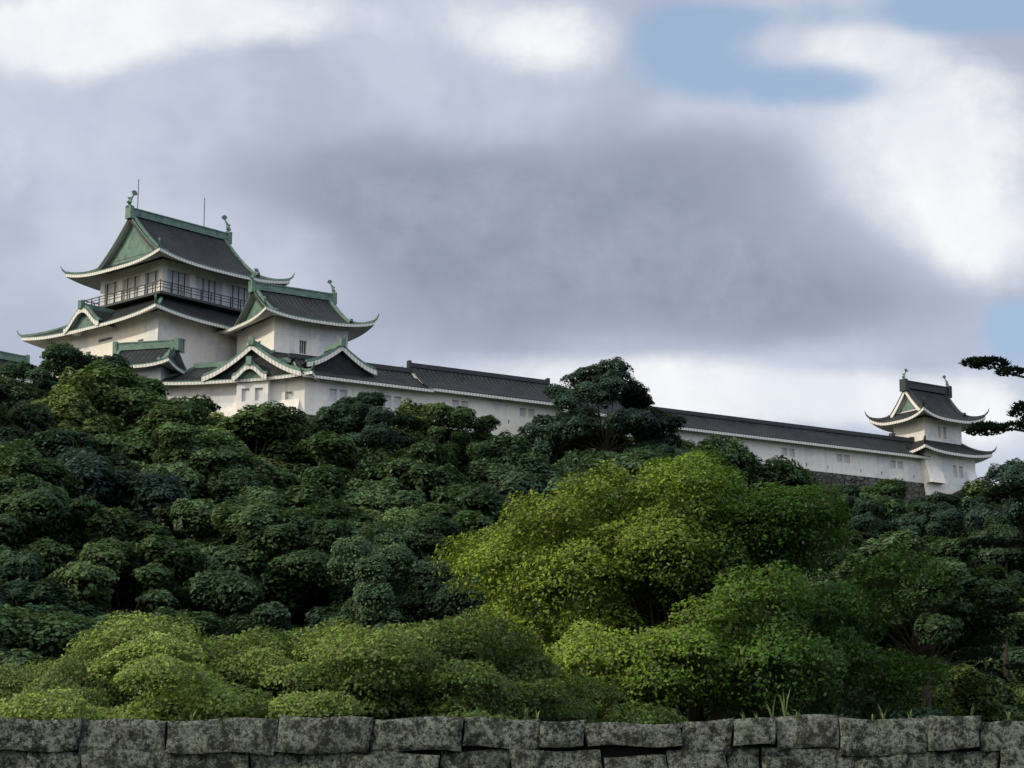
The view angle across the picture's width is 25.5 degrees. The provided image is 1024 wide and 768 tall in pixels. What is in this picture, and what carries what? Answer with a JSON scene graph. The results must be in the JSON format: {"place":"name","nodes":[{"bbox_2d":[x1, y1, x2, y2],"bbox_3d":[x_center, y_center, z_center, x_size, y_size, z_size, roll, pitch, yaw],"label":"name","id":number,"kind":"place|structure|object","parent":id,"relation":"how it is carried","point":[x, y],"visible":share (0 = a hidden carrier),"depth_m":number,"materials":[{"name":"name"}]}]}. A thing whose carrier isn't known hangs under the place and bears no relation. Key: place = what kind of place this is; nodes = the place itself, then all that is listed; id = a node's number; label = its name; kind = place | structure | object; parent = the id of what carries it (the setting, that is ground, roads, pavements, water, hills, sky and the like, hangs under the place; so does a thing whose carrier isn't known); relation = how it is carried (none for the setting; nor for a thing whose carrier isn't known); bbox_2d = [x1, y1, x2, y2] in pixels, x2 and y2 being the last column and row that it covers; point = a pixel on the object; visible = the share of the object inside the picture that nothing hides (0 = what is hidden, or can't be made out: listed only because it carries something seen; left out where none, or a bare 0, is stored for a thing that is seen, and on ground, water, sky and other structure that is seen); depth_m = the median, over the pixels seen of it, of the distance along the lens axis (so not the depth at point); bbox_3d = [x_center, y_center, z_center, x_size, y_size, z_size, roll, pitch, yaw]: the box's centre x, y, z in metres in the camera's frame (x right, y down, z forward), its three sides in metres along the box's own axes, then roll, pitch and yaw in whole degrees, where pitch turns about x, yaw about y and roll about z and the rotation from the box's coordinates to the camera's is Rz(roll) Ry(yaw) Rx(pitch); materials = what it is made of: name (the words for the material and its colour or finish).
{"place":"outdoors","nodes":[
{"label":"outdoors","id":0,"kind":"place"},
{"bbox_2d":[0,0,1023,485],"label":"sky","id":1,"kind":"structure","parent":0,"point":[769,210],"materials":[{"name":"grey"}]},
{"bbox_3d":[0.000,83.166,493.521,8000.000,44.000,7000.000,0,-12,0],"label":"terrain","id":2,"kind":"structure","parent":0,"visible":0},
{"bbox_2d":[0,580,15,636],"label":"tree","id":3,"kind":"object","parent":2,"relation":"on","point":[2,598],"visible":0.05,"depth_m":180.27,"materials":[{"name":"green plant"}]},
{"bbox_2d":[0,377,55,413],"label":"tree","id":4,"kind":"object","parent":2,"relation":"on","point":[15,387],"visible":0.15,"depth_m":242.09,"materials":[{"name":"green plant"}]},
{"bbox_2d":[0,380,56,459],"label":"tree","id":5,"kind":"object","parent":2,"relation":"on","point":[30,416],"visible":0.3,"depth_m":224.18,"materials":[{"name":"green plant"}]},
{"bbox_2d":[0,519,75,610],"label":"tree","id":6,"kind":"object","parent":2,"relation":"on","point":[17,570],"visible":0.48,"depth_m":188.11,"materials":[{"name":"green plant"}]},
{"bbox_2d":[0,424,78,500],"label":"tree","id":7,"kind":"object","parent":2,"relation":"on","point":[9,433],"visible":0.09,"depth_m":214.69,"materials":[{"name":"green plant"}]},
{"bbox_2d":[0,602,99,671],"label":"tree","id":8,"kind":"object","parent":2,"relation":"on","point":[38,635],"visible":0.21,"depth_m":152.52,"materials":[{"name":"green plant"}]},
{"bbox_2d":[0,452,115,553],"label":"tree","id":9,"kind":"object","parent":2,"relation":"on","point":[48,507],"visible":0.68,"depth_m":197.06,"materials":[{"name":"green plant"}]},
{"bbox_2d":[9,575,106,621],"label":"tree","id":10,"kind":"object","parent":2,"relation":"on","point":[58,596],"visible":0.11,"depth_m":184.78,"materials":[{"name":"green plant"}]},
{"bbox_2d":[0,438,115,604],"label":"tree","id":11,"kind":"object","parent":2,"relation":"on","point":[31,451],"visible":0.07,"depth_m":202.78,"materials":[{"name":"green plant"}]},
{"bbox_2d":[7,367,137,494],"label":"tree","id":12,"kind":"object","parent":2,"relation":"on","point":[68,402],"visible":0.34,"depth_m":229.43,"materials":[{"name":"green plant"}]},
{"bbox_2d":[0,341,165,428],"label":"tree","id":13,"kind":"object","parent":2,"relation":"on","point":[58,360],"visible":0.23,"depth_m":247.90,"materials":[{"name":"green plant"}]},
{"bbox_2d":[22,513,150,610],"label":"tree","id":14,"kind":"object","parent":2,"relation":"on","point":[58,539],"visible":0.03,"depth_m":203.21,"materials":[{"name":"green plant"}]},
{"bbox_2d":[28,428,152,511],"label":"tree","id":15,"kind":"object","parent":2,"relation":"on","point":[53,441],"visible":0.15,"depth_m":220.31,"materials":[{"name":"green plant"}]},
{"bbox_2d":[0,644,208,719],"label":"bush","id":16,"kind":"object","parent":2,"relation":"on","point":[63,672],"visible":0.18,"depth_m":84.24,"materials":[{"name":"green plant"}]},
{"bbox_2d":[37,446,191,603],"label":"tree","id":17,"kind":"object","parent":2,"relation":"on","point":[106,480],"visible":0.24,"depth_m":212.67,"materials":[{"name":"green plant"}]},
{"bbox_2d":[11,505,223,636],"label":"tree","id":18,"kind":"object","parent":2,"relation":"on","point":[159,554],"visible":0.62,"depth_m":195.08,"materials":[{"name":"green plant"}]},
{"bbox_2d":[83,610,178,647],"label":"tree","id":19,"kind":"object","parent":2,"relation":"on","point":[97,619],"visible":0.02,"depth_m":173.04,"materials":[{"name":"green plant"}]},
{"bbox_2d":[42,359,271,466],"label":"tree","id":20,"kind":"object","parent":2,"relation":"on","point":[141,396],"visible":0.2,"depth_m":237.16,"materials":[{"name":"green plant"}]},
{"bbox_2d":[97,403,252,498],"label":"tree","id":21,"kind":"object","parent":2,"relation":"on","point":[164,423],"visible":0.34,"depth_m":225.28,"materials":[{"name":"green plant"}]},
{"bbox_2d":[101,437,284,556],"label":"tree","id":22,"kind":"object","parent":2,"relation":"on","point":[228,482],"visible":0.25,"depth_m":219.78,"materials":[{"name":"green plant"}]},
{"bbox_2d":[142,606,244,640],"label":"tree","id":23,"kind":"object","parent":2,"relation":"on","point":[217,627],"visible":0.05,"depth_m":184.65,"materials":[{"name":"green plant"}]},
{"bbox_2d":[184,635,218,643],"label":"tree","id":24,"kind":"object","parent":2,"relation":"on","point":[205,638],"depth_m":175.40,"materials":[{"name":"green plant"}]},
{"bbox_2d":[0,609,429,720],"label":"bush","id":25,"kind":"object","parent":2,"relation":"on","point":[141,650],"visible":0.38,"depth_m":83.33,"materials":[{"name":"green plant"}]},
{"bbox_2d":[135,567,297,641],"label":"tree","id":26,"kind":"object","parent":2,"relation":"on","point":[230,593],"visible":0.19,"depth_m":191.80,"materials":[{"name":"green plant"}]},
{"bbox_2d":[104,543,340,628],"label":"tree","id":27,"kind":"object","parent":2,"relation":"on","point":[278,581],"visible":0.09,"depth_m":202.12,"materials":[{"name":"green plant"}]},
{"bbox_2d":[132,498,314,620],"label":"tree","id":28,"kind":"object","parent":2,"relation":"on","point":[201,510],"visible":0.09,"depth_m":210.66,"materials":[{"name":"green plant"}]},
{"bbox_2d":[176,400,359,498],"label":"tree","id":29,"kind":"object","parent":2,"relation":"on","point":[256,423],"visible":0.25,"depth_m":234.90,"materials":[{"name":"green plant"}]},
{"bbox_2d":[196,411,349,502],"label":"tree","id":30,"kind":"object","parent":2,"relation":"on","point":[276,463],"visible":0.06,"depth_m":238.55,"materials":[{"name":"green plant"}]},
{"bbox_2d":[177,497,382,604],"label":"tree","id":31,"kind":"object","parent":2,"relation":"on","point":[307,538],"visible":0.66,"depth_m":200.57,"materials":[{"name":"green plant"}]},
{"bbox_2d":[255,628,335,640],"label":"tree","id":32,"kind":"object","parent":2,"relation":"on","point":[280,630],"depth_m":187.93,"materials":[{"name":"green plant"}]},
{"bbox_2d":[239,455,356,557],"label":"tree","id":33,"kind":"object","parent":2,"relation":"on","point":[331,478],"visible":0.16,"depth_m":224.57,"materials":[{"name":"green plant"}]},
{"bbox_2d":[280,424,355,471],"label":"tree","id":34,"kind":"object","parent":2,"relation":"on","point":[303,434],"visible":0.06,"depth_m":238.90,"materials":[{"name":"green plant"}]},
{"bbox_2d":[269,478,384,622],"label":"tree","id":35,"kind":"object","parent":2,"relation":"on","point":[314,494],"visible":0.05,"depth_m":219.57,"materials":[{"name":"green plant"}]},
{"bbox_2d":[300,391,423,467],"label":"tree","id":36,"kind":"object","parent":2,"relation":"on","point":[350,416],"visible":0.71,"depth_m":238.60,"materials":[{"name":"green plant"}]},
{"bbox_2d":[243,572,484,641],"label":"tree","id":37,"kind":"object","parent":2,"relation":"on","point":[316,617],"visible":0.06,"depth_m":197.31,"materials":[{"name":"green plant"}]},
{"bbox_2d":[309,602,422,636],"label":"tree","id":38,"kind":"object","parent":2,"relation":"on","point":[395,616],"visible":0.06,"depth_m":193.29,"materials":[{"name":"green plant"}]},
{"bbox_2d":[314,437,504,532],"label":"tree","id":39,"kind":"object","parent":2,"relation":"on","point":[376,472],"visible":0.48,"depth_m":230.04,"materials":[{"name":"green plant"}]},
{"bbox_2d":[307,510,519,636],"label":"tree","id":40,"kind":"object","parent":2,"relation":"on","point":[404,552],"visible":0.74,"depth_m":194.85,"materials":[{"name":"green plant"}]},
{"bbox_2d":[365,398,469,500],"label":"tree","id":41,"kind":"object","parent":2,"relation":"on","point":[414,410],"visible":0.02,"depth_m":254.25,"materials":[{"name":"green plant"}]},
{"bbox_2d":[370,440,482,506],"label":"tree","id":42,"kind":"object","parent":2,"relation":"on","point":[393,450],"visible":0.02,"depth_m":239.90,"materials":[{"name":"green plant"}]},
{"bbox_2d":[352,501,501,581],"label":"tree","id":43,"kind":"object","parent":2,"relation":"on","point":[466,519],"visible":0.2,"depth_m":222.21,"materials":[{"name":"green plant"}]},
{"bbox_2d":[167,606,690,727],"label":"bush","id":44,"kind":"object","parent":2,"relation":"on","point":[438,655],"visible":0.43,"depth_m":86.81,"materials":[{"name":"green plant"}]},
{"bbox_2d":[395,401,504,469],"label":"tree","id":45,"kind":"object","parent":2,"relation":"on","point":[443,432],"visible":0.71,"depth_m":242.68,"materials":[{"name":"green plant"}]},
{"bbox_2d":[2,397,966,503],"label":"stone foundation wall","id":46,"kind":"structure","parent":2,"relation":"on","point":[916,490],"depth_m":293.44,"materials":[{"name":"grey stone"}]},
{"bbox_2d":[0,351,60,383],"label":"building","id":47,"kind":"structure","parent":46,"relation":"on","point":[5,357],"depth_m":273.56,"materials":[{"name":"white paint"}]},
{"bbox_2d":[17,179,294,377],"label":"castle keep","id":48,"kind":"structure","parent":46,"relation":"on","point":[153,276],"depth_m":279.82,"materials":[{"name":"white paint"}]},
{"bbox_2d":[84,336,433,417],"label":"castle building","id":49,"kind":"structure","parent":46,"relation":"on","point":[253,372],"depth_m":258.41,"materials":[{"name":"white paint"}]},
{"bbox_2d":[217,268,402,366],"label":"castle turret","id":50,"kind":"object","parent":46,"relation":"on","point":[280,321],"visible":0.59,"depth_m":273.38,"materials":[{"name":"white paint"}]},
{"bbox_2d":[407,360,930,482],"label":"tamon yagura","id":51,"kind":"structure","parent":46,"relation":"on","point":[512,404],"depth_m":286.92,"materials":[{"name":"white paint"}]},
{"bbox_2d":[865,369,996,494],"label":"corner turret","id":52,"kind":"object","parent":46,"relation":"on","point":[933,420],"visible":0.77,"depth_m":304.68,"materials":[{"name":"white paint"}]},
{"bbox_2d":[397,648,596,723],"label":"bush","id":53,"kind":"object","parent":2,"relation":"on","point":[581,710],"visible":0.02,"depth_m":90.25,"materials":[{"name":"green plant"}]},
{"bbox_2d":[0,714,1023,767],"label":"stone wall","id":54,"kind":"structure","parent":2,"relation":"on","point":[803,741],"depth_m":31.70,"materials":[{"name":"grey stone"}]},
{"bbox_2d":[76,691,1023,720],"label":"wall weeds","id":55,"kind":"object","parent":54,"relation":"on","point":[797,715],"depth_m":31.91,"materials":[{"name":"green plant"}]},
{"bbox_2d":[461,430,576,563],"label":"tree","id":56,"kind":"object","parent":2,"relation":"on","point":[509,472],"visible":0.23,"depth_m":238.05,"materials":[{"name":"green plant"}]},
{"bbox_2d":[501,433,553,466],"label":"tree","id":57,"kind":"object","parent":2,"relation":"on","point":[518,437],"visible":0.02,"depth_m":253.25,"materials":[{"name":"green plant"}]},
{"bbox_2d":[466,501,599,601],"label":"tree","id":58,"kind":"object","parent":2,"relation":"on","point":[496,519],"visible":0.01,"depth_m":230.22,"materials":[{"name":"green plant"}]},
{"bbox_2d":[530,593,565,611],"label":"tree","id":59,"kind":"object","parent":2,"relation":"on","point":[550,599],"depth_m":223.73,"materials":[{"name":"green plant"}]},
{"bbox_2d":[526,401,613,464],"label":"tree","id":60,"kind":"object","parent":2,"relation":"on","point":[546,449],"visible":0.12,"depth_m":265.14,"materials":[{"name":"green plant"}]},
{"bbox_2d":[553,448,604,512],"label":"tree","id":61,"kind":"object","parent":2,"relation":"on","point":[571,462],"visible":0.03,"depth_m":252.30,"materials":[{"name":"green plant"}]},
{"bbox_2d":[517,356,687,453],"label":"tree","id":62,"kind":"object","parent":2,"relation":"on","point":[599,382],"visible":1,"depth_m":258.57,"materials":[{"name":"green plant"}]},
{"bbox_2d":[495,449,738,624],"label":"tree","id":63,"kind":"object","parent":2,"relation":"on","point":[629,461],"visible":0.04,"depth_m":205.07,"materials":[{"name":"green plant"}]},
{"bbox_2d":[643,610,674,630],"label":"tree","id":64,"kind":"object","parent":2,"relation":"on","point":[650,625],"visible":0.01,"depth_m":215.98,"materials":[{"name":"green plant"}]},
{"bbox_2d":[620,433,714,482],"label":"tree","id":65,"kind":"object","parent":2,"relation":"on","point":[667,443],"visible":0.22,"depth_m":256.86,"materials":[{"name":"green plant"}]},
{"bbox_2d":[614,436,745,483],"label":"tree","id":66,"kind":"object","parent":2,"relation":"on","point":[687,444],"visible":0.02,"depth_m":266.21,"materials":[{"name":"green plant"}]},
{"bbox_2d":[430,444,957,723],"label":"tree","id":67,"kind":"object","parent":2,"relation":"on","point":[747,635],"visible":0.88,"depth_m":144.64,"materials":[{"name":"green plant"}]},
{"bbox_2d":[672,708,731,720],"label":"bush","id":68,"kind":"object","parent":2,"relation":"on","point":[703,719],"visible":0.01,"depth_m":169.03,"materials":[{"name":"green plant"}]},
{"bbox_2d":[681,448,754,508],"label":"tree","id":69,"kind":"object","parent":2,"relation":"on","point":[748,485],"depth_m":262.53,"materials":[{"name":"green plant"}]},
{"bbox_2d":[691,433,813,507],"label":"tree","id":70,"kind":"object","parent":2,"relation":"on","point":[746,461],"visible":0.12,"depth_m":266.10,"materials":[{"name":"green plant"}]},
{"bbox_2d":[792,466,819,486],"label":"tree","id":71,"kind":"object","parent":2,"relation":"on","point":[815,479],"depth_m":281.91,"materials":[{"name":"green plant"}]},
{"bbox_2d":[711,658,950,719],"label":"bush","id":72,"kind":"object","parent":2,"relation":"on","point":[925,711],"visible":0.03,"depth_m":180.06,"materials":[{"name":"green plant"}]},
{"bbox_2d":[777,503,885,551],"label":"tree","id":73,"kind":"object","parent":2,"relation":"on","point":[874,533],"visible":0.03,"depth_m":258.67,"materials":[{"name":"green plant"}]},
{"bbox_2d":[781,510,900,582],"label":"tree","id":74,"kind":"object","parent":2,"relation":"on","point":[857,539],"visible":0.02,"depth_m":252.16,"materials":[{"name":"green plant"}]},
{"bbox_2d":[810,484,891,532],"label":"tree","id":75,"kind":"object","parent":2,"relation":"on","point":[865,509],"visible":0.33,"depth_m":260.49,"materials":[{"name":"green plant"}]},
{"bbox_2d":[782,544,955,660],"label":"tree","id":76,"kind":"object","parent":2,"relation":"on","point":[834,560],"visible":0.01,"depth_m":234.51,"materials":[{"name":"green plant"}]},
{"bbox_2d":[854,490,905,529],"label":"tree","id":77,"kind":"object","parent":2,"relation":"on","point":[894,505],"visible":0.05,"depth_m":269.29,"materials":[{"name":"green plant"}]},
{"bbox_2d":[856,478,909,509],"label":"tree","id":78,"kind":"object","parent":2,"relation":"on","point":[880,489],"visible":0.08,"depth_m":284.68,"materials":[{"name":"green plant"}]},
{"bbox_2d":[829,662,950,714],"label":"bush","id":79,"kind":"object","parent":2,"relation":"on","point":[934,693],"visible":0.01,"depth_m":188.26,"materials":[{"name":"green plant"}]},
{"bbox_2d":[797,529,1023,713],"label":"tree","id":80,"kind":"object","parent":2,"relation":"on","point":[940,628],"visible":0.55,"depth_m":175.44,"materials":[{"name":"green plant"}]},
{"bbox_2d":[874,612,956,666],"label":"tree","id":81,"kind":"object","parent":2,"relation":"on","point":[889,649],"depth_m":222.31,"materials":[{"name":"green plant"}]},
{"bbox_2d":[882,638,953,676],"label":"tree","id":82,"kind":"object","parent":2,"relation":"on","point":[937,667],"visible":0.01,"depth_m":219.81,"materials":[{"name":"green plant"}]},
{"bbox_2d":[895,651,948,690],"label":"tree","id":83,"kind":"object","parent":2,"relation":"on","point":[933,684],"visible":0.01,"depth_m":199.61,"materials":[{"name":"green plant"}]},
{"bbox_2d":[883,491,969,556],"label":"tree","id":84,"kind":"object","parent":2,"relation":"on","point":[942,512],"visible":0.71,"depth_m":265.24,"materials":[{"name":"green plant"}]},
{"bbox_2d":[885,521,972,556],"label":"tree","id":85,"kind":"object","parent":2,"relation":"on","point":[948,533],"visible":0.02,"depth_m":273.23,"materials":[{"name":"green plant"}]},
{"bbox_2d":[930,603,991,673],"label":"tree","id":86,"kind":"object","parent":2,"relation":"on","point":[964,661],"visible":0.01,"depth_m":233.87,"materials":[{"name":"green plant"}]},
{"bbox_2d":[912,671,1023,721],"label":"bush","id":87,"kind":"object","parent":2,"relation":"on","point":[966,688],"visible":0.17,"depth_m":180.22,"materials":[{"name":"green plant"}]},
{"bbox_2d":[932,662,1004,703],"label":"bush","id":88,"kind":"object","parent":2,"relation":"on","point":[962,669],"visible":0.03,"depth_m":194.38,"materials":[{"name":"green plant"}]},
{"bbox_2d":[939,672,1023,711],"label":"bush","id":89,"kind":"object","parent":2,"relation":"on","point":[1007,693],"visible":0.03,"depth_m":218.26,"materials":[{"name":"green plant"}]},
{"bbox_2d":[960,475,1009,508],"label":"tree","id":90,"kind":"object","parent":2,"relation":"on","point":[977,487],"visible":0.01,"depth_m":299.89,"materials":[{"name":"green plant"}]},
{"bbox_2d":[955,509,1021,558],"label":"tree","id":91,"kind":"object","parent":2,"relation":"on","point":[962,530],"visible":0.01,"depth_m":282.45,"materials":[{"name":"green plant"}]},
{"bbox_2d":[955,355,1023,670],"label":"pine tree","id":92,"kind":"object","parent":2,"relation":"on","point":[983,428],"visible":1,"depth_m":152.88,"materials":[{"name":"green plant"}]},
{"bbox_2d":[960,592,1023,646],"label":"tree","id":93,"kind":"object","parent":2,"relation":"on","point":[1020,635],"visible":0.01,"depth_m":241.02,"materials":[{"name":"green plant"}]},
{"bbox_2d":[961,457,1023,538],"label":"tree","id":94,"kind":"object","parent":2,"relation":"on","point":[984,508],"visible":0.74,"depth_m":231.59,"materials":[{"name":"green plant"}]},
{"bbox_2d":[965,514,1023,676],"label":"tree","id":95,"kind":"object","parent":2,"relation":"on","point":[1011,560],"visible":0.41,"depth_m":214.12,"materials":[{"name":"green plant"}]},
{"bbox_2d":[967,612,1023,684],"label":"tree","id":96,"kind":"object","parent":2,"relation":"on","point":[997,667],"visible":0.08,"depth_m":234.29,"materials":[{"name":"green plant"}]},
{"bbox_2d":[979,643,1023,707],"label":"bush","id":97,"kind":"object","parent":2,"relation":"on","point":[1015,653],"visible":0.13,"depth_m":231.96,"materials":[{"name":"green plant"}]},
{"bbox_2d":[981,699,1023,720],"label":"bush","id":98,"kind":"object","parent":2,"relation":"on","point":[1014,710],"visible":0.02,"depth_m":182.62,"materials":[{"name":"green plant"}]},
{"bbox_2d":[989,678,1023,706],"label":"bush","id":99,"kind":"object","parent":2,"relation":"on","point":[1015,688],"visible":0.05,"depth_m":222.48,"materials":[{"name":"green plant"}]}
]}

